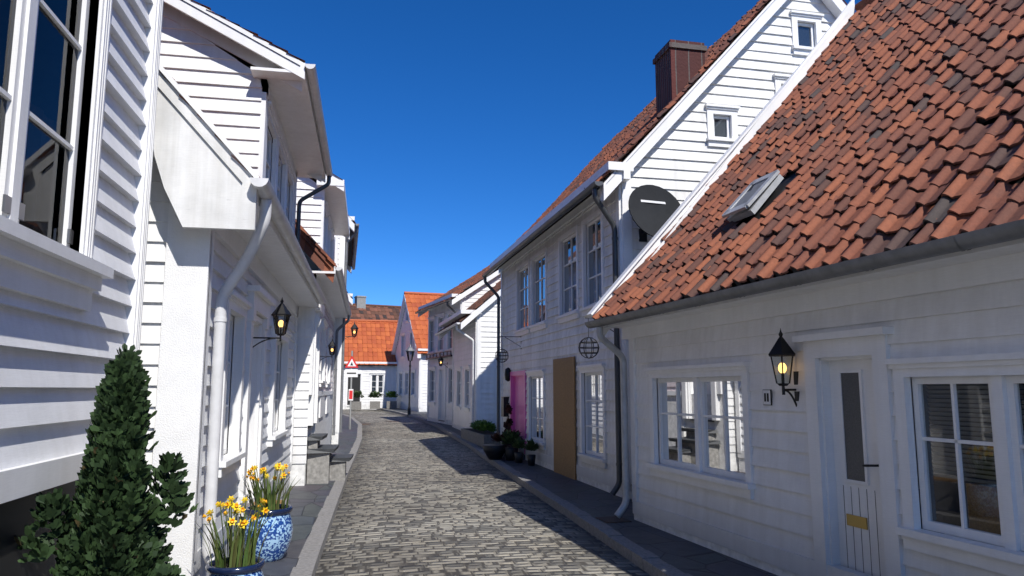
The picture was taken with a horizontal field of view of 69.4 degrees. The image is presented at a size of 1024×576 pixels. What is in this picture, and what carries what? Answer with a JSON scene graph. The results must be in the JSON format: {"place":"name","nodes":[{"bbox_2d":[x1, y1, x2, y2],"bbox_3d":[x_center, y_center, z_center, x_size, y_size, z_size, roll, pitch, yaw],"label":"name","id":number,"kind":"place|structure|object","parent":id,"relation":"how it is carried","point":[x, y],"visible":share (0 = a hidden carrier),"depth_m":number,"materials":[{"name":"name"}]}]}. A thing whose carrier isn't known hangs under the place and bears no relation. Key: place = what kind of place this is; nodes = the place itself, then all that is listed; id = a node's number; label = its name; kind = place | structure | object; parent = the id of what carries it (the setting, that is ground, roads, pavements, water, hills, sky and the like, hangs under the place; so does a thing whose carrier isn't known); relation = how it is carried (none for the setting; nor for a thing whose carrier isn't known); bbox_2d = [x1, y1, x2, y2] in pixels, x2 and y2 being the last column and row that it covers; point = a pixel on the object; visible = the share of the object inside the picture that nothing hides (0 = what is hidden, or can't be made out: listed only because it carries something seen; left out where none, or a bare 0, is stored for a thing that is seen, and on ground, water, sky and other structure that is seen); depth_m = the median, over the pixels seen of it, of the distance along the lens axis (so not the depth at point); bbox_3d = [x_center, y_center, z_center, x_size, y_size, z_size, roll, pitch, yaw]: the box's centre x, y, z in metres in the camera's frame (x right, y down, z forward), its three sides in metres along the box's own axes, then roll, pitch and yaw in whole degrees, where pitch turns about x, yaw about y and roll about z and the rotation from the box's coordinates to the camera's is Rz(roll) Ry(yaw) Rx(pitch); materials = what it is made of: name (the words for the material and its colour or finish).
{"place":"outdoors","nodes":[
{"label":"outdoors","id":0,"kind":"place"},
{"bbox_2d":[243,415,357,575],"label":"pavement","id":1,"kind":"structure","parent":0,"point":[306,501],"depth_m":9.47,"materials":[{"name":"stone"}]},
{"bbox_2d":[14,343,198,575],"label":"thuja shrub","id":2,"kind":"object","parent":1,"relation":"on","point":[115,516],"visible":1,"depth_m":3.33,"materials":[{"name":"green plant"}]},
{"bbox_2d":[194,496,276,575],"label":"blue pot","id":3,"kind":"object","parent":1,"relation":"on","point":[236,562],"visible":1,"depth_m":4.71,"materials":[{"name":"ceramic"}]},
{"bbox_2d":[242,462,297,562],"bbox_3d":[-2.183,1.990,6.635,0.514,0.858,0.588,2,-8,-11],"label":"blue pot","id":4,"kind":"object","parent":1,"relation":"on","point":[276,545],"visible":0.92,"depth_m":6.52,"materials":[{"name":"ceramic"}]},
{"bbox_2d":[345,351,357,428],"bbox_3d":[-5.690,3.599,26.145,0.480,2.750,0.076,2,-8,-11],"label":"warning sign post","id":5,"kind":"object","parent":1,"relation":"on","point":[351,364],"visible":1,"depth_m":26.18,"materials":[{"name":"grey metal"}]},
{"bbox_2d":[490,431,503,441],"bbox_3d":[-0.300,3.512,16.696,0.384,0.573,0.385,2,-8,-11],"label":"potted plant","id":6,"kind":"object","parent":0,"point":[497,438],"depth_m":16.62,"materials":[{"name":"plant"}]},
{"bbox_2d":[194,0,860,305],"label":"sky","id":7,"kind":"structure","parent":0,"point":[452,126],"materials":[{"name":"blue"}]},
{"bbox_2d":[382,408,943,575],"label":"pavement","id":8,"kind":"structure","parent":0,"point":[685,556],"depth_m":7.99,"materials":[{"name":"stone"}]},
{"bbox_2d":[406,344,414,416],"bbox_3d":[-5.170,4.731,37.410,0.500,3.800,0.433,2,-8,-11],"label":"street lamp post","id":9,"kind":"object","parent":8,"relation":"on","point":[410,349],"visible":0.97,"depth_m":37.43,"materials":[{"name":"black metal"}]},
{"bbox_2d":[391,291,444,411],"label":"house","id":10,"kind":"structure","parent":8,"relation":"on","point":[412,328],"depth_m":43.55,"materials":[{"name":"white wood"}]},
{"bbox_2d":[461,420,500,446],"bbox_3d":[-0.808,4.004,20.695,0.663,0.659,3.401,2,-8,-14],"label":"stone planter","id":11,"kind":"object","parent":8,"relation":"on","point":[479,432],"visible":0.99,"depth_m":20.04,"materials":[{"name":"grey stone"}]},
{"bbox_2d":[482,444,506,459],"bbox_3d":[-0.373,3.549,15.995,0.540,0.310,0.540,2,-8,-11],"label":"plant pot","id":12,"kind":"object","parent":8,"relation":"on","point":[494,451],"visible":0.97,"depth_m":15.83,"materials":[{"name":"black"}]},
{"bbox_2d":[503,404,512,455],"bbox_3d":[-0.108,3.251,17.018,0.350,1.178,0.301,2,-8,-11],"label":"potted conifer","id":13,"kind":"object","parent":8,"relation":"on","point":[508,424],"depth_m":17.01,"materials":[{"name":"green plant"}]},
{"bbox_2d":[499,429,520,460],"bbox_3d":[-0.074,3.370,16.012,0.523,0.669,0.869,2,-8,-11],"label":"pot","id":14,"kind":"object","parent":8,"relation":"on","point":[509,437],"visible":0.73,"depth_m":15.72,"materials":[{"name":"black"}]},
{"bbox_2d":[503,430,523,451],"bbox_3d":[0.020,3.425,16.329,0.517,0.645,0.482,2,-8,-11],"label":"pot","id":15,"kind":"object","parent":8,"relation":"on","point":[518,436],"visible":0.06,"depth_m":16.31,"materials":[{"name":"black"}]},
{"bbox_2d":[511,438,525,462],"bbox_3d":[0.136,3.350,15.302,0.346,0.516,0.378,2,-8,-11],"label":"potted plant","id":16,"kind":"object","parent":8,"relation":"on","point":[518,443],"depth_m":15.22,"materials":[{"name":"black"}]},
{"bbox_2d":[523,437,538,465],"bbox_3d":[0.387,3.256,14.738,0.338,0.549,0.359,2,-8,-11],"label":"potted plant","id":17,"kind":"object","parent":8,"relation":"on","point":[531,445],"depth_m":14.66,"materials":[{"name":"black"}]},
{"label":"ground","id":18,"kind":"structure","parent":0,"visible":0},
{"bbox_2d":[0,0,163,575],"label":"house","id":19,"kind":"structure","parent":18,"relation":"on","point":[78,89],"depth_m":3.73,"materials":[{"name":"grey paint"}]},
{"bbox_2d":[139,0,332,575],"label":"house","id":20,"kind":"structure","parent":18,"relation":"on","point":[239,113],"depth_m":6.18,"materials":[{"name":"white wood"}]},
{"bbox_2d":[224,160,353,485],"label":"house","id":21,"kind":"structure","parent":18,"relation":"on","point":[324,221],"depth_m":12.97,"materials":[{"name":"white wood"}]},
{"bbox_2d":[290,414,361,575],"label":"kerb","id":22,"kind":"structure","parent":18,"relation":"on","point":[310,555],"depth_m":8.12,"materials":[{"name":"stone"}]},
{"bbox_2d":[321,215,358,443],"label":"house","id":23,"kind":"structure","parent":18,"relation":"on","point":[347,252],"depth_m":19.70,"materials":[{"name":"white wood"}]},
{"bbox_2d":[347,292,352,304],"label":"house","id":24,"kind":"structure","parent":18,"relation":"on","point":[350,296],"depth_m":26.66,"materials":[{"name":"white"}]},
{"bbox_2d":[343,319,397,408],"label":"house","id":25,"kind":"structure","parent":18,"relation":"on","point":[370,345],"depth_m":46.53,"materials":[{"name":"white"}]},
{"bbox_2d":[345,295,400,319],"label":"house","id":26,"kind":"structure","parent":18,"relation":"on","point":[360,308],"depth_m":57.08,"materials":[{"name":"orange tile"}]},
{"bbox_2d":[415,265,500,424],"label":"house","id":27,"kind":"structure","parent":18,"relation":"on","point":[466,294],"depth_m":30.07,"materials":[{"name":"white wood"}]},
{"bbox_2d":[435,280,500,432],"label":"house","id":28,"kind":"structure","parent":18,"relation":"on","point":[473,326],"depth_m":23.35,"materials":[{"name":"white wood"}]},
{"bbox_2d":[315,409,650,575],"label":"road cobbles","id":29,"kind":"object","parent":18,"relation":"on","point":[419,498],"visible":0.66,"depth_m":8.92,"materials":[{"name":"grey stone"}]},
{"bbox_2d":[351,390,363,408],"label":"planter","id":30,"kind":"object","parent":29,"relation":"on","point":[356,404],"visible":0.84,"depth_m":43.66,"materials":[{"name":"concrete"}]},
{"bbox_2d":[368,390,382,408],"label":"planter","id":31,"kind":"object","parent":29,"relation":"on","point":[374,404],"visible":1,"depth_m":44.16,"materials":[{"name":"concrete"}]},
{"bbox_2d":[361,421,399,424],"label":"manhole covers","id":32,"kind":"object","parent":29,"relation":"on","point":[386,421],"visible":0.66,"depth_m":30.52,"materials":[{"name":"metal"}]},
{"bbox_2d":[385,391,398,408],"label":"planter","id":33,"kind":"object","parent":29,"relation":"on","point":[391,404],"visible":1,"depth_m":44.74,"materials":[{"name":"stone"}]},
{"bbox_2d":[376,408,691,575],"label":"kerb","id":34,"kind":"structure","parent":18,"relation":"on","point":[649,562],"depth_m":8.59,"materials":[{"name":"stone"}]},
{"bbox_2d":[482,0,847,498],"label":"house","id":35,"kind":"structure","parent":18,"relation":"on","point":[562,263],"depth_m":11.76,"materials":[{"name":"white wood"}]},
{"bbox_2d":[585,0,1023,575],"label":"house","id":36,"kind":"structure","parent":18,"relation":"on","point":[811,302],"depth_m":5.67,"materials":[{"name":"white wood"}]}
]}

